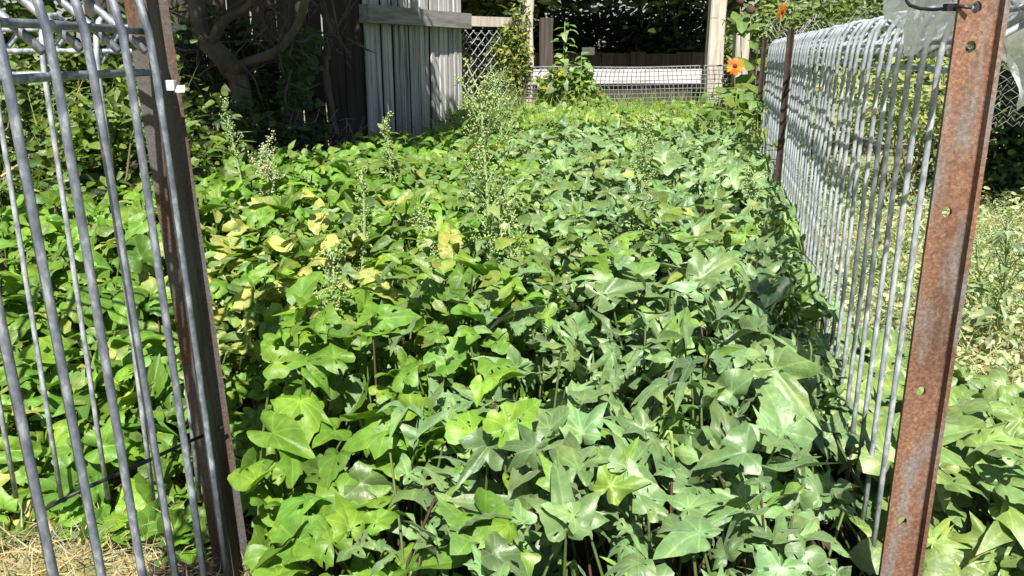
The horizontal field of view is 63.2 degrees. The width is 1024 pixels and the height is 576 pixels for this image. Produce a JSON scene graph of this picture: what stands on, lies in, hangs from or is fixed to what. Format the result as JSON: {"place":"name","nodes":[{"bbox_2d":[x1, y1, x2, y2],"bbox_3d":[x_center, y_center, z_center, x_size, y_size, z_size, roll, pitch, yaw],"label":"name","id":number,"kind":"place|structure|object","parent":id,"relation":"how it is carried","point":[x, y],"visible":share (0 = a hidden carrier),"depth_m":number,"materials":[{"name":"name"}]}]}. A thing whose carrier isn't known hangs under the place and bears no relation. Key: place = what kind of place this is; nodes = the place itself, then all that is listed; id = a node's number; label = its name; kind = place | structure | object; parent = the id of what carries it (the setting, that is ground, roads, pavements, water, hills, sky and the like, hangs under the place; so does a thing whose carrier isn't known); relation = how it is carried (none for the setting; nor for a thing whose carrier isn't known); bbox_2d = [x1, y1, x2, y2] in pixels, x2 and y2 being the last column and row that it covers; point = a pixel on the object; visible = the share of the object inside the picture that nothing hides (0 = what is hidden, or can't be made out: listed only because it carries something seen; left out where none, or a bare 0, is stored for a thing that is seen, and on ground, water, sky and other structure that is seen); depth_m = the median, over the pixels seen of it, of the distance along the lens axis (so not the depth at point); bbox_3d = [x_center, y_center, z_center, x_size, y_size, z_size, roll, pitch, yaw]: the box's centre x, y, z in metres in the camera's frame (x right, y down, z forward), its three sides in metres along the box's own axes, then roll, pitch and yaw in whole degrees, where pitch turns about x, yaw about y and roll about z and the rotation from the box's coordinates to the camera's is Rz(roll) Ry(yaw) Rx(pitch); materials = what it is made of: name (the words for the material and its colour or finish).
{"place":"outdoors","nodes":[
{"label":"outdoors","id":0,"kind":"place"},
{"bbox_2d":[2,0,971,55],"label":"sky","id":1,"kind":"structure","parent":0,"point":[59,12],"materials":[{"name":"white"}]},
{"bbox_2d":[0,56,1023,575],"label":"ground","id":2,"kind":"structure","parent":0,"point":[78,566],"depth_m":2.47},
{"bbox_2d":[0,44,136,208],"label":"leafy bush","id":3,"kind":"object","parent":2,"relation":"on","point":[36,156],"visible":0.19,"depth_m":2.59,"materials":[{"name":"green plant"}]},
{"bbox_2d":[0,0,203,118],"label":"leafy bush","id":4,"kind":"object","parent":2,"relation":"on","point":[15,9],"visible":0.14,"depth_m":3.08,"materials":[{"name":"green plant"}]},
{"bbox_2d":[0,140,295,287],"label":"bank grass","id":5,"kind":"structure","parent":2,"relation":"on","point":[38,193],"depth_m":2.90,"materials":[{"name":"green plant"}]},
{"bbox_2d":[0,33,199,249],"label":"foliage","id":6,"kind":"object","parent":5,"relation":"on","point":[6,112],"visible":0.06,"depth_m":2.62,"materials":[{"name":"green plant"}]},
{"bbox_2d":[83,0,363,180],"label":"paling fence","id":7,"kind":"object","parent":2,"relation":"on","point":[347,96],"visible":0.06,"depth_m":4.92,"materials":[{"name":"brown wood"}]},
{"bbox_2d":[173,4,276,139],"bbox_3d":[-1.605,-0.970,4.402,0.782,1.036,0.694,0,16,0],"label":"leafy bush","id":8,"kind":"object","parent":2,"relation":"on","point":[240,33],"visible":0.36,"depth_m":4.23,"materials":[{"name":"green plant"}]},
{"bbox_2d":[169,0,320,148],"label":"crooked tree","id":9,"kind":"object","parent":2,"relation":"on","point":[233,69],"visible":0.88,"depth_m":3.90,"materials":[{"name":"brown plant"}]},
{"bbox_2d":[204,34,324,134],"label":"leafy bush","id":10,"kind":"object","parent":2,"relation":"on","point":[267,92],"visible":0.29,"depth_m":4.45,"materials":[{"name":"green plant"}]},
{"bbox_2d":[214,108,352,162],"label":"leafy bush","id":11,"kind":"object","parent":2,"relation":"on","point":[310,133],"visible":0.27,"depth_m":4.25,"materials":[{"name":"green plant"}]},
{"bbox_2d":[247,0,376,164],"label":"stub tree","id":12,"kind":"object","parent":2,"relation":"on","point":[304,69],"visible":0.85,"depth_m":4.35,"materials":[{"name":"brown plant"}]},
{"bbox_2d":[0,265,872,575],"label":"garden bed","id":13,"kind":"object","parent":2,"relation":"on","point":[840,559],"depth_m":1.32,"materials":[{"name":"soil"}]},
{"bbox_2d":[0,13,201,500],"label":"roll top fence panel","id":14,"kind":"object","parent":13,"relation":"on","point":[105,53],"visible":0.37,"depth_m":1.25,"materials":[{"name":"metal"}]},
{"bbox_2d":[0,11,227,234],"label":"leafy bush","id":15,"kind":"object","parent":13,"relation":"on","point":[115,93],"visible":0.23,"depth_m":2.82,"materials":[{"name":"green plant"}]},
{"bbox_2d":[15,81,243,274],"bbox_3d":[-1.194,-0.277,2.573,0.650,0.702,0.725,0,16,0],"label":"leafy bush","id":16,"kind":"object","parent":13,"relation":"on","point":[115,110],"visible":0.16,"depth_m":2.48,"materials":[{"name":"green plant"}]},
{"bbox_2d":[0,414,341,575],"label":"straw litter","id":17,"kind":"object","parent":13,"relation":"on","point":[71,556],"visible":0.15,"depth_m":1.29,"materials":[{"name":"beige plant"}]},
{"bbox_2d":[124,0,248,575],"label":"steel post","id":18,"kind":"object","parent":13,"relation":"on","point":[158,13],"visible":0.88,"depth_m":1.12,"materials":[{"name":"metal"}]},
{"bbox_2d":[0,0,230,575],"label":"roll top gate","id":19,"kind":"structure","parent":18,"relation":"attached to","point":[47,25],"depth_m":0.85,"materials":[{"name":"metal"}]},
{"bbox_2d":[45,425,224,510],"bbox_3d":[-0.461,0.220,1.049,0.040,0.029,0.269,8,18,27],"label":"wire","id":20,"kind":"object","parent":19,"relation":"attached to","point":[76,492],"visible":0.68,"depth_m":0.99,"materials":[{"name":"grey metal"}]},
{"bbox_2d":[163,80,184,91],"bbox_3d":[-0.412,-0.246,1.014,0.025,0.014,0.020,-6,17,-20],"label":"plastic clip","id":21,"kind":"object","parent":18,"relation":"attached to","point":[170,85],"visible":1,"depth_m":1.01,"materials":[{"name":"white plastic"}]},
{"bbox_2d":[130,121,259,234],"bbox_3d":[-1.120,-0.354,3.135,0.494,0.544,0.728,0,16,0],"label":"leafy bush","id":22,"kind":"object","parent":13,"relation":"on","point":[242,148],"visible":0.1,"depth_m":3.03,"materials":[{"name":"green plant"}]},
{"bbox_2d":[212,96,255,202],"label":"goosefoot weed","id":23,"kind":"object","parent":13,"relation":"on","point":[230,129],"visible":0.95,"depth_m":2.39,"materials":[{"name":"green plant"}]},
{"bbox_2d":[184,95,309,168],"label":"leafy bush","id":24,"kind":"object","parent":13,"relation":"on","point":[260,128],"visible":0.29,"depth_m":3.59,"materials":[{"name":"green plant"}]},
{"bbox_2d":[247,129,280,226],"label":"goosefoot weed","id":25,"kind":"object","parent":13,"relation":"on","point":[265,167],"visible":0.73,"depth_m":2.17,"materials":[{"name":"green plant"}]},
{"bbox_2d":[0,104,636,575],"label":"heart leaf vines","id":26,"kind":"object","parent":13,"relation":"on","point":[300,428],"visible":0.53,"depth_m":1.45,"materials":[{"name":"green plant"}]},
{"bbox_2d":[269,109,390,163],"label":"twiggy shrub","id":27,"kind":"object","parent":13,"relation":"on","point":[329,141],"visible":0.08,"depth_m":4.44,"materials":[{"name":"green plant"}]},
{"bbox_2d":[302,239,367,471],"bbox_3d":[-0.300,0.124,1.462,0.186,0.427,0.187,0,16,0],"label":"goosefoot weed","id":28,"kind":"object","parent":13,"relation":"on","point":[333,270],"visible":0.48,"depth_m":1.43,"materials":[{"name":"green plant"}]},
{"bbox_2d":[349,164,386,364],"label":"goosefoot weed","id":29,"kind":"object","parent":13,"relation":"on","point":[354,243],"visible":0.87,"depth_m":1.75,"materials":[{"name":"green plant"}]},
{"bbox_2d":[0,129,744,445],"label":"weeds","id":30,"kind":"object","parent":13,"relation":"on","point":[492,277],"visible":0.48,"depth_m":1.84,"materials":[{"name":"green plant"}]},
{"bbox_2d":[377,111,404,182],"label":"goosefoot weed","id":31,"kind":"object","parent":13,"relation":"on","point":[383,127],"visible":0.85,"depth_m":2.39,"materials":[{"name":"green plant"}]},
{"bbox_2d":[357,0,471,143],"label":"timber wall","id":32,"kind":"structure","parent":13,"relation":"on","point":[411,65],"depth_m":5.32,"materials":[{"name":"grey wood"}]},
{"bbox_2d":[404,202,456,382],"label":"goosefoot weed","id":33,"kind":"object","parent":13,"relation":"on","point":[433,251],"visible":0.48,"depth_m":1.67,"materials":[{"name":"green plant"}]},
{"bbox_2d":[0,169,876,575],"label":"leaf stalks","id":34,"kind":"object","parent":13,"relation":"on","point":[698,569],"visible":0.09,"depth_m":1.30,"materials":[{"name":"green plant"}]},
{"bbox_2d":[462,88,471,116],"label":"goosefoot weed","id":35,"kind":"object","parent":13,"relation":"on","point":[466,102],"visible":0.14,"depth_m":5.36,"materials":[{"name":"green plant"}]},
{"bbox_2d":[447,57,532,388],"bbox_3d":[-0.047,-0.054,1.548,0.234,0.724,0.216,0,16,0],"label":"goosefoot weed","id":36,"kind":"object","parent":13,"relation":"on","point":[493,208],"visible":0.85,"depth_m":1.53,"materials":[{"name":"green plant"}]},
{"bbox_2d":[485,63,526,159],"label":"goosefoot weed","id":37,"kind":"object","parent":13,"relation":"on","point":[498,107],"visible":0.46,"depth_m":3.10,"materials":[{"name":"green plant"}]},
{"bbox_2d":[483,12,534,104],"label":"leafy vine","id":38,"kind":"object","parent":13,"relation":"on","point":[502,54],"visible":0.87,"depth_m":6.31,"materials":[{"name":"green plant"}]},
{"bbox_2d":[503,87,518,120],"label":"goosefoot weed","id":39,"kind":"object","parent":13,"relation":"on","point":[510,97],"visible":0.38,"depth_m":5.27,"materials":[{"name":"green plant"}]},
{"bbox_2d":[485,188,552,402],"bbox_3d":[0.039,0.052,1.605,0.193,0.491,0.172,6,17,21],"label":"goosefoot weed","id":40,"kind":"object","parent":13,"relation":"on","point":[503,225],"visible":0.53,"depth_m":1.56,"materials":[{"name":"green plant"}]},
{"bbox_2d":[510,0,536,107],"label":"leafy vine","id":41,"kind":"object","parent":13,"relation":"on","point":[519,16],"visible":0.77,"depth_m":6.33,"materials":[{"name":"green plant"}]},
{"bbox_2d":[553,95,565,117],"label":"goosefoot weed","id":42,"kind":"object","parent":13,"relation":"on","point":[561,101],"visible":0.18,"depth_m":5.86,"materials":[{"name":"green plant"}]},
{"bbox_2d":[543,22,582,107],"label":"leafy plant","id":43,"kind":"object","parent":13,"relation":"on","point":[551,87],"visible":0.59,"depth_m":6.05,"materials":[{"name":"green plant"}]},
{"bbox_2d":[531,57,608,113],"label":"flowering bush","id":44,"kind":"object","parent":13,"relation":"on","point":[586,91],"visible":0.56,"depth_m":6.11,"materials":[{"name":"green plant"}]},
{"bbox_2d":[563,52,595,102],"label":"leafy plant","id":45,"kind":"object","parent":13,"relation":"on","point":[587,65],"visible":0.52,"depth_m":6.04,"materials":[{"name":"green plant"}]},
{"bbox_2d":[308,104,862,575],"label":"lobed leaf vines","id":46,"kind":"object","parent":13,"relation":"on","point":[556,450],"visible":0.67,"depth_m":1.16,"materials":[{"name":"green plant"}]},
{"bbox_2d":[726,58,747,136],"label":"orange flower","id":47,"kind":"object","parent":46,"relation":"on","point":[734,66],"visible":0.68,"depth_m":4.54,"materials":[{"name":"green plant"}]},
{"bbox_2d":[723,0,759,125],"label":"orange flower","id":48,"kind":"object","parent":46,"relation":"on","point":[741,26],"visible":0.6,"depth_m":4.84,"materials":[{"name":"green plant"}]},
{"bbox_2d":[730,5,770,131],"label":"orange flower","id":49,"kind":"object","parent":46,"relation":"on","point":[745,80],"visible":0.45,"depth_m":4.82,"materials":[{"name":"green plant"}]},
{"bbox_2d":[751,3,788,129],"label":"orange flower","id":50,"kind":"object","parent":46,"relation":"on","point":[781,12],"visible":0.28,"depth_m":4.79,"materials":[{"name":"green plant"}]},
{"bbox_2d":[622,110,660,329],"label":"goosefoot weed","id":51,"kind":"object","parent":13,"relation":"on","point":[644,142],"visible":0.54,"depth_m":1.91,"materials":[{"name":"green plant"}]},
{"bbox_2d":[661,430,674,565],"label":"vine shoot","id":52,"kind":"object","parent":13,"relation":"on","point":[671,453],"visible":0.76,"depth_m":1.06,"materials":[{"name":"green plant"}]},
{"bbox_2d":[694,92,737,139],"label":"leafy plant","id":53,"kind":"object","parent":13,"relation":"on","point":[703,114],"visible":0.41,"depth_m":4.88,"materials":[{"name":"green plant"}]},
{"bbox_2d":[704,87,762,141],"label":"leafy plant","id":54,"kind":"object","parent":13,"relation":"on","point":[749,96],"visible":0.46,"depth_m":4.37,"materials":[{"name":"green plant"}]},
{"bbox_2d":[727,100,768,158],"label":"leafy plant","id":55,"kind":"object","parent":13,"relation":"on","point":[746,127],"visible":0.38,"depth_m":3.91,"materials":[{"name":"green plant"}]},
{"bbox_2d":[737,158,781,257],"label":"goosefoot weed","id":56,"kind":"object","parent":13,"relation":"on","point":[754,204],"visible":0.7,"depth_m":2.07,"materials":[{"name":"green plant"}]},
{"bbox_2d":[754,38,767,139],"bbox_3d":[1.301,-0.779,4.425,0.026,1.050,0.036,0,16,0],"label":"steel post","id":57,"kind":"object","parent":13,"relation":"on","point":[762,68],"visible":0.49,"depth_m":4.33,"materials":[{"name":"brown metal"}]},
{"bbox_2d":[739,137,820,241],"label":"leafy plant","id":58,"kind":"object","parent":13,"relation":"on","point":[751,147],"visible":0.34,"depth_m":3.17,"materials":[{"name":"green plant"}]},
{"bbox_2d":[774,29,794,196],"bbox_3d":[0.931,-0.356,2.921,0.021,1.055,0.034,2,16,7],"label":"steel post","id":59,"kind":"object","parent":13,"relation":"on","point":[785,90],"visible":0.49,"depth_m":2.83,"materials":[{"name":"brown metal"}]},
{"bbox_2d":[760,33,815,189],"bbox_3d":[1.139,-0.671,3.522,0.084,0.758,1.476,4,16,13],"label":"roll top fence panel","id":60,"kind":"object","parent":59,"relation":"attached to","point":[771,120],"visible":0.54,"depth_m":3.46,"materials":[{"name":"metal"}]},
{"bbox_2d":[814,326,1023,575],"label":"spilling leaves","id":61,"kind":"object","parent":13,"relation":"on","point":[981,464],"visible":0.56,"depth_m":1.15,"materials":[{"name":"green plant"}]},
{"bbox_2d":[878,0,1010,575],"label":"steel post","id":62,"kind":"object","parent":13,"relation":"on","point":[967,115],"visible":1,"depth_m":0.89,"materials":[{"name":"brown metal"}]},
{"bbox_2d":[778,0,1023,575],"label":"roll top fence panel","id":63,"kind":"object","parent":62,"relation":"attached to","point":[835,36],"visible":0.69,"depth_m":1.38,"materials":[{"name":"metal"}]},
{"bbox_2d":[763,6,877,62],"bbox_3d":[1.728,-1.423,4.690,0.638,0.310,0.124,0,16,0],"label":"chicken wire","id":64,"kind":"object","parent":63,"relation":"attached to","point":[802,30],"visible":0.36,"depth_m":4.67,"materials":[{"name":"silver metal"}]},
{"bbox_2d":[883,0,953,55],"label":"plastic bag","id":65,"kind":"object","parent":63,"relation":"hanging from","point":[920,29],"visible":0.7,"depth_m":0.91,"materials":[{"name":"white plastic"}]},
{"bbox_2d":[1002,0,1023,110],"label":"plastic bag","id":66,"kind":"object","parent":63,"relation":"hanging from","point":[1013,54],"visible":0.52,"depth_m":0.93,"materials":[{"name":"white plastic"}]},
{"bbox_2d":[1006,11,1023,28],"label":"bent wire","id":67,"kind":"object","parent":63,"relation":"attached to","point":[1018,18],"visible":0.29,"depth_m":0.89,"materials":[{"name":"metal"}]},
{"bbox_2d":[905,0,971,10],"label":"cable tie","id":68,"kind":"object","parent":62,"relation":"attached to","point":[949,7],"visible":1,"depth_m":0.83,"materials":[{"name":"black plastic"}]},
{"bbox_2d":[461,0,566,71],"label":"dark hedge","id":69,"kind":"object","parent":2,"relation":"on","point":[473,35],"visible":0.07,"depth_m":9.73,"materials":[{"name":"green plant"}]},
{"bbox_2d":[461,0,576,106],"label":"shade tree","id":70,"kind":"object","parent":2,"relation":"on","point":[492,6],"visible":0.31,"depth_m":8.77,"materials":[{"name":"green plant"}]},
{"bbox_2d":[522,0,533,103],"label":"timber post","id":71,"kind":"object","parent":2,"relation":"on","point":[525,9],"visible":0.38,"depth_m":6.37,"materials":[{"name":"beige wood"}]},
{"bbox_2d":[462,16,521,108],"bbox_3d":[-0.152,-1.664,6.297,0.600,0.738,0.050,-14,21,-40],"label":"chain wire panel","id":72,"kind":"object","parent":71,"relation":"attached to","point":[481,21],"visible":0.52,"depth_m":6.20,"materials":[{"name":"silver metal"}]},
{"bbox_2d":[515,65,730,108],"bbox_3d":[0.942,-1.524,6.503,1.849,0.427,0.035,-1,16,-2],"label":"garden netting","id":73,"kind":"object","parent":71,"relation":"attached to","point":[654,80],"visible":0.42,"depth_m":6.48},
{"bbox_2d":[539,18,552,88],"bbox_3d":[0.330,-2.018,8.159,0.137,1.200,0.133,0,16,0],"label":"timber post","id":74,"kind":"object","parent":2,"relation":"on","point":[545,42],"visible":0.41,"depth_m":8.00,"materials":[{"name":"brown wood"}]},
{"bbox_2d":[493,0,624,28],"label":"shade tree","id":75,"kind":"object","parent":2,"relation":"on","point":[567,5],"visible":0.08,"depth_m":10.51,"materials":[{"name":"green plant"}]},
{"bbox_2d":[533,0,692,88],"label":"dark hedge","id":76,"kind":"object","parent":2,"relation":"on","point":[592,24],"visible":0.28,"depth_m":9.97,"materials":[{"name":"green plant"}]},
{"bbox_2d":[467,52,766,103],"bbox_3d":[0.650,-2.244,9.342,4.502,0.791,0.043,0,16,0],"label":"board fence","id":77,"kind":"object","parent":2,"relation":"on","point":[640,59],"visible":0.16,"depth_m":9.26,"materials":[{"name":"grey wood"}]},
{"bbox_2d":[582,47,594,54],"bbox_3d":[0.839,-2.606,9.157,0.140,0.082,0.010,0,16,0],"label":"metal plate","id":78,"kind":"object","parent":77,"relation":"attached to","point":[591,50],"visible":0.86,"depth_m":9.15,"materials":[{"name":"white paint"}]},
{"bbox_2d":[533,90,703,108],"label":"dark boards","id":79,"kind":"object","parent":2,"relation":"on","point":[689,95],"visible":0.05,"depth_m":7.16,"materials":[{"name":"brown wood"}]},
{"bbox_2d":[576,0,767,109],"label":"shade tree","id":80,"kind":"object","parent":2,"relation":"on","point":[732,5],"visible":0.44,"depth_m":9.04,"materials":[{"name":"green plant"}]},
{"bbox_2d":[603,0,767,66],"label":"dark hedge","id":81,"kind":"object","parent":2,"relation":"on","point":[684,37],"visible":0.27,"depth_m":9.73,"materials":[{"name":"green plant"}]},
{"bbox_2d":[703,0,726,105],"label":"timber post","id":82,"kind":"object","parent":2,"relation":"on","point":[714,46],"visible":0.39,"depth_m":6.62,"materials":[{"name":"beige wood"}]},
{"bbox_2d":[516,69,703,83],"bbox_3d":[0.857,-1.726,6.781,1.661,0.112,0.040,-2,16,-6],"label":"rail board","id":83,"kind":"object","parent":82,"relation":"attached to","point":[626,80],"visible":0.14,"depth_m":6.78,"materials":[{"name":"white paint"}]},
{"bbox_2d":[721,27,748,124],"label":"garden bush","id":84,"kind":"object","parent":2,"relation":"on","point":[727,55],"visible":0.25,"depth_m":7.25,"materials":[{"name":"green plant"}]},
{"bbox_2d":[730,22,749,113],"bbox_3d":[1.488,-1.194,5.482,0.104,1.073,0.090,0,16,0],"label":"timber post","id":85,"kind":"object","parent":2,"relation":"on","point":[736,51],"visible":0.17,"depth_m":5.35,"materials":[{"name":"beige wood"}]},
{"bbox_2d":[715,0,870,156],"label":"garden bush","id":86,"kind":"object","parent":2,"relation":"on","point":[765,13],"visible":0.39,"depth_m":5.81,"materials":[{"name":"green plant"}]},
{"bbox_2d":[778,63,905,180],"bbox_3d":[1.906,-1.014,5.121,0.989,0.733,0.738,0,16,0],"label":"garden bush","id":87,"kind":"object","parent":2,"relation":"on","point":[852,125],"visible":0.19,"depth_m":5.02,"materials":[{"name":"green plant"}]},
{"bbox_2d":[801,0,899,152],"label":"garden bush","id":88,"kind":"object","parent":2,"relation":"on","point":[872,3],"visible":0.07,"depth_m":6.56,"materials":[{"name":"green plant"}]},
{"bbox_2d":[784,151,1023,575],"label":"dry grass","id":89,"kind":"structure","parent":2,"relation":"on","point":[967,361],"depth_m":3.01,"materials":[{"name":"plant"}]},
{"bbox_2d":[811,52,1006,213],"bbox_3d":[1.979,-0.778,4.136,0.812,0.815,0.819,-15,21,-42],"label":"garden bush","id":90,"kind":"object","parent":2,"relation":"on","point":[923,109],"visible":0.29,"depth_m":4.08,"materials":[{"name":"green plant"}]},
{"bbox_2d":[797,149,1023,481],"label":"weeds","id":91,"kind":"object","parent":2,"relation":"on","point":[1010,320],"visible":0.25,"depth_m":2.72,"materials":[{"name":"green plant"}]},
{"bbox_2d":[850,0,1004,159],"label":"garden bush","id":92,"kind":"object","parent":2,"relation":"on","point":[887,50],"visible":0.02,"depth_m":6.08,"materials":[{"name":"green plant"}]},
{"bbox_2d":[891,77,1023,201],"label":"garden bush","id":93,"kind":"object","parent":2,"relation":"on","point":[1013,165],"visible":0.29,"depth_m":4.35,"materials":[{"name":"green plant"}]},
{"bbox_2d":[965,227,1000,324],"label":"goosefoot weed","id":94,"kind":"object","parent":2,"relation":"on","point":[976,256],"visible":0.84,"depth_m":2.48,"materials":[{"name":"green plant"}]},
{"bbox_2d":[961,202,1023,348],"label":"goosefoot weed","id":95,"kind":"object","parent":2,"relation":"on","point":[997,297],"visible":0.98,"depth_m":2.16,"materials":[{"name":"green plant"}]},
{"bbox_2d":[987,60,1023,199],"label":"wire","id":96,"kind":"object","parent":2,"relation":"on","point":[1018,175],"visible":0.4,"depth_m":4.26,"materials":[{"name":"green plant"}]},
{"bbox_2d":[396,80,808,164],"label":"back grass","id":97,"kind":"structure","parent":0,"point":[600,108],"depth_m":5.02,"materials":[{"name":"green plant"}]},
{"bbox_2d":[992,62,1023,127],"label":"chicken wire","id":98,"kind":"object","parent":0,"point":[1000,92],"visible":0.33,"depth_m":3.52,"materials":[{"name":"grey metal"}]}
]}

